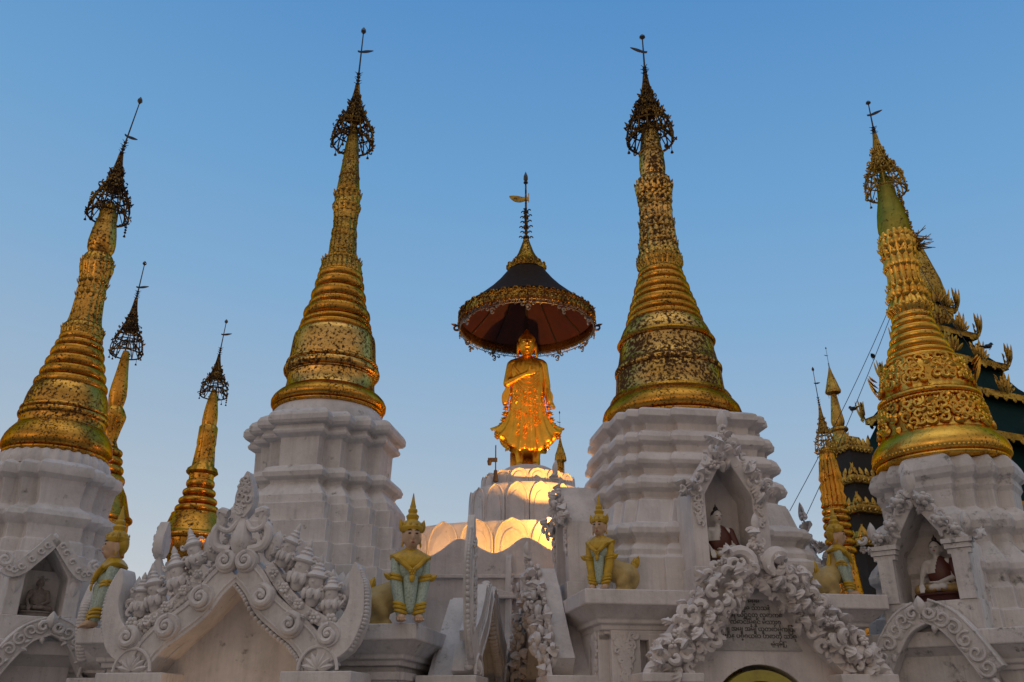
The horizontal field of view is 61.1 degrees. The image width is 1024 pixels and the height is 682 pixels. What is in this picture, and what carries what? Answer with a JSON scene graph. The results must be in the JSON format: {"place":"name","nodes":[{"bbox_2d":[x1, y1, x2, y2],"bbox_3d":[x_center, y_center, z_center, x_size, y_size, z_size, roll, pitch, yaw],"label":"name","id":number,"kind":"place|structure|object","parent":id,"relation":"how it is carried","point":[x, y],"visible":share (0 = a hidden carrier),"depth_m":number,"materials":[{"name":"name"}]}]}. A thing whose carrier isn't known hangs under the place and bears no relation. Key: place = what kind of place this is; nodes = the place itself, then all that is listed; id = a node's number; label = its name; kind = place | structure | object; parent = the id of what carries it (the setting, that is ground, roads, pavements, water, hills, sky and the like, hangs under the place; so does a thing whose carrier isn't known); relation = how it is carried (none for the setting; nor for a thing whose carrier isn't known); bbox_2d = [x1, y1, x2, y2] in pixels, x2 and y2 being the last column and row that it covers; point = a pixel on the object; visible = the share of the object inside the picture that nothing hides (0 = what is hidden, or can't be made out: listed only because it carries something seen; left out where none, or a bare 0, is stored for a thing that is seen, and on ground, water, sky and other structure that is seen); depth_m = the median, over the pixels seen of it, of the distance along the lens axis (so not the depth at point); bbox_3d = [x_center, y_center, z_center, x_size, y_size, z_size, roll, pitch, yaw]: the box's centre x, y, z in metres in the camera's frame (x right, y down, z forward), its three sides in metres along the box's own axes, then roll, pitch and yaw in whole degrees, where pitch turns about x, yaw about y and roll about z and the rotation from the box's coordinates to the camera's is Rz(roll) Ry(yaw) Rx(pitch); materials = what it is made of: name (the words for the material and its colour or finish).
{"place":"outdoors","nodes":[
{"label":"outdoors","id":0,"kind":"place"},
{"bbox_2d":[106,261,148,558],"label":"golden spire","id":1,"kind":"structure","parent":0,"point":[117,396],"depth_m":17.94,"materials":[{"name":"metal"}]},
{"bbox_2d":[165,319,231,594],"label":"golden spire","id":2,"kind":"structure","parent":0,"point":[195,509],"depth_m":18.12,"materials":[{"name":"metal"}]},
{"bbox_2d":[0,0,1023,579],"label":"sky","id":3,"kind":"structure","parent":0,"point":[232,169],"materials":[{"name":"blue"}]},
{"bbox_2d":[790,316,885,509],"bbox_3d":[6.752,1.081,17.523,2.905,4.738,0.013,0,-24,0],"label":"overhead wire","id":4,"kind":"object","parent":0,"point":[841,411],"visible":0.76,"depth_m":17.39,"materials":[{"name":"black metal"}]},
{"bbox_2d":[812,367,869,634],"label":"golden spire","id":5,"kind":"structure","parent":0,"point":[831,488],"depth_m":14.58,"materials":[{"name":"gold metal"}]},
{"bbox_2d":[803,319,889,521],"bbox_3d":[6.928,1.130,17.502,2.820,5.094,0.013,0,-24,0],"label":"overhead wire","id":6,"kind":"object","parent":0,"point":[854,406],"visible":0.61,"depth_m":17.46,"materials":[{"name":"black metal"}]},
{"bbox_2d":[848,406,858,411],"bbox_3d":[6.832,1.340,17.359,0.090,0.146,0.298,8,-25,-18],"label":"bird","id":7,"kind":"object","parent":6,"relation":"attached to","point":[852,408],"visible":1,"depth_m":17.34},
{"bbox_2d":[827,249,1023,594],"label":"temple","id":8,"kind":"structure","parent":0,"point":[1003,396],"depth_m":19.73,"materials":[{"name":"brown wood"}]},
{"bbox_2d":[825,347,847,442],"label":"golden spire","id":9,"kind":"structure","parent":8,"relation":"attached to","point":[833,390],"depth_m":19.97,"materials":[{"name":"gold metal"}]},
{"bbox_2d":[979,342,993,349],"bbox_3d":[10.827,0.110,19.786,0.373,0.183,0.112,4,-24,-9],"label":"bird","id":10,"kind":"object","parent":8,"relation":"on","point":[988,346],"visible":1,"depth_m":19.75},
{"bbox_2d":[920,268,971,350],"bbox_3d":[9.066,-0.911,18.388,0.860,2.421,0.013,0,-24,0],"label":"overhead wire","id":11,"kind":"object","parent":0,"point":[946,312],"visible":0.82,"depth_m":18.25,"materials":[{"name":"black metal"}]},
{"label":"ground","id":12,"kind":"structure","parent":0,"visible":0},
{"bbox_2d":[0,97,142,681],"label":"pagoda","id":13,"kind":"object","parent":12,"relation":"on","point":[61,487],"visible":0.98,"depth_m":11.68,"materials":[{"name":"paint"}]},
{"bbox_2d":[17,579,51,616],"bbox_3d":[-5.822,3.156,10.662,0.423,0.466,0.304,18,-30,-36],"label":"seated statue","id":14,"kind":"object","parent":13,"relation":"in","point":[38,599],"visible":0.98,"depth_m":10.61,"materials":[{"name":"stone"}]},
{"bbox_2d":[66,27,513,681],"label":"pagoda","id":15,"kind":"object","parent":12,"relation":"on","point":[290,561],"visible":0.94,"depth_m":9.70,"materials":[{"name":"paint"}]},
{"bbox_2d":[77,505,137,628],"bbox_3d":[-4.396,2.563,9.816,0.816,1.432,0.503,-5,-24,12],"label":"guardian statue","id":16,"kind":"object","parent":15,"relation":"on","point":[116,544],"visible":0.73,"depth_m":9.69,"materials":[{"name":"paint"}]},
{"bbox_2d":[369,493,436,623],"bbox_3d":[-1.216,2.367,9.365,0.816,1.432,0.503,-14,-27,29],"label":"guardian statue","id":17,"kind":"object","parent":15,"relation":"on","point":[402,592],"visible":0.85,"depth_m":9.12,"materials":[{"name":"paint"}]},
{"bbox_2d":[425,537,553,635],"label":"parapet wall","id":18,"kind":"structure","parent":12,"relation":"on","point":[446,568],"depth_m":12.22,"materials":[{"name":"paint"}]},
{"bbox_2d":[487,445,497,482],"bbox_3d":[-0.347,4.709,14.527,0.205,6.148,0.100,0,-24,0],"label":"pole","id":19,"kind":"object","parent":12,"relation":"on","point":[495,474],"visible":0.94,"depth_m":15.59,"materials":[{"name":"metal"}]},
{"bbox_2d":[417,464,578,555],"bbox_3d":[0.300,5.617,16.313,6.468,5.908,6.484,0,-24,0],"label":"pedestal","id":20,"kind":"object","parent":12,"relation":"on","point":[510,507],"visible":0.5,"depth_m":15.04,"materials":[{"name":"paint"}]},
{"bbox_2d":[490,329,564,465],"bbox_3d":[0.294,1.103,16.976,1.436,2.928,0.742,0,-24,0],"label":"statue","id":21,"kind":"object","parent":20,"relation":"on","point":[527,430],"visible":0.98,"depth_m":16.73,"materials":[{"name":"gold metal"}]},
{"bbox_2d":[452,172,601,360],"bbox_3d":[0.300,-0.655,17.732,3.080,6.679,3.080,0,-24,0],"label":"umbrella","id":22,"kind":"object","parent":21,"relation":"on","point":[514,302],"visible":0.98,"depth_m":18.16,"materials":[{"name":"red paint"}]},
{"bbox_2d":[555,411,566,472],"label":"golden spire","id":23,"kind":"structure","parent":12,"relation":"on","point":[560,456],"depth_m":20.51,"materials":[{"name":"gold metal"}]},
{"bbox_2d":[508,34,899,681],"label":"pagoda","id":24,"kind":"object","parent":12,"relation":"on","point":[678,448],"visible":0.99,"depth_m":10.10,"materials":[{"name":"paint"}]},
{"bbox_2d":[580,494,639,588],"bbox_3d":[1.095,2.281,9.732,0.638,1.119,0.393,9,-25,-20],"label":"guardian statue","id":25,"kind":"object","parent":24,"relation":"on","point":[605,566],"visible":0.94,"depth_m":9.54,"materials":[{"name":"paint"}]},
{"bbox_2d":[707,505,739,560],"bbox_3d":[2.355,2.208,9.816,0.619,0.763,0.446,4,-24,-8],"label":"seated statue","id":26,"kind":"object","parent":24,"relation":"in","point":[719,535],"visible":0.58,"depth_m":9.80,"materials":[{"name":"stone"}]},
{"bbox_2d":[811,505,860,593],"bbox_3d":[3.722,2.464,10.152,0.638,1.119,0.393,7,-24,-15],"label":"guardian statue","id":27,"kind":"object","parent":24,"relation":"on","point":[833,574],"visible":0.9,"depth_m":9.99,"materials":[{"name":"paint"}]},
{"bbox_2d":[857,101,1023,681],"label":"pagoda","id":28,"kind":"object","parent":12,"relation":"on","point":[949,476],"visible":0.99,"depth_m":10.45,"materials":[{"name":"paint"}]},
{"bbox_2d":[915,535,959,601],"bbox_3d":[4.840,2.581,9.864,0.634,0.781,0.456,-18,-30,36],"label":"seated statue","id":29,"kind":"object","parent":28,"relation":"in","point":[938,569],"visible":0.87,"depth_m":9.78,"materials":[{"name":"stone"}]}
]}

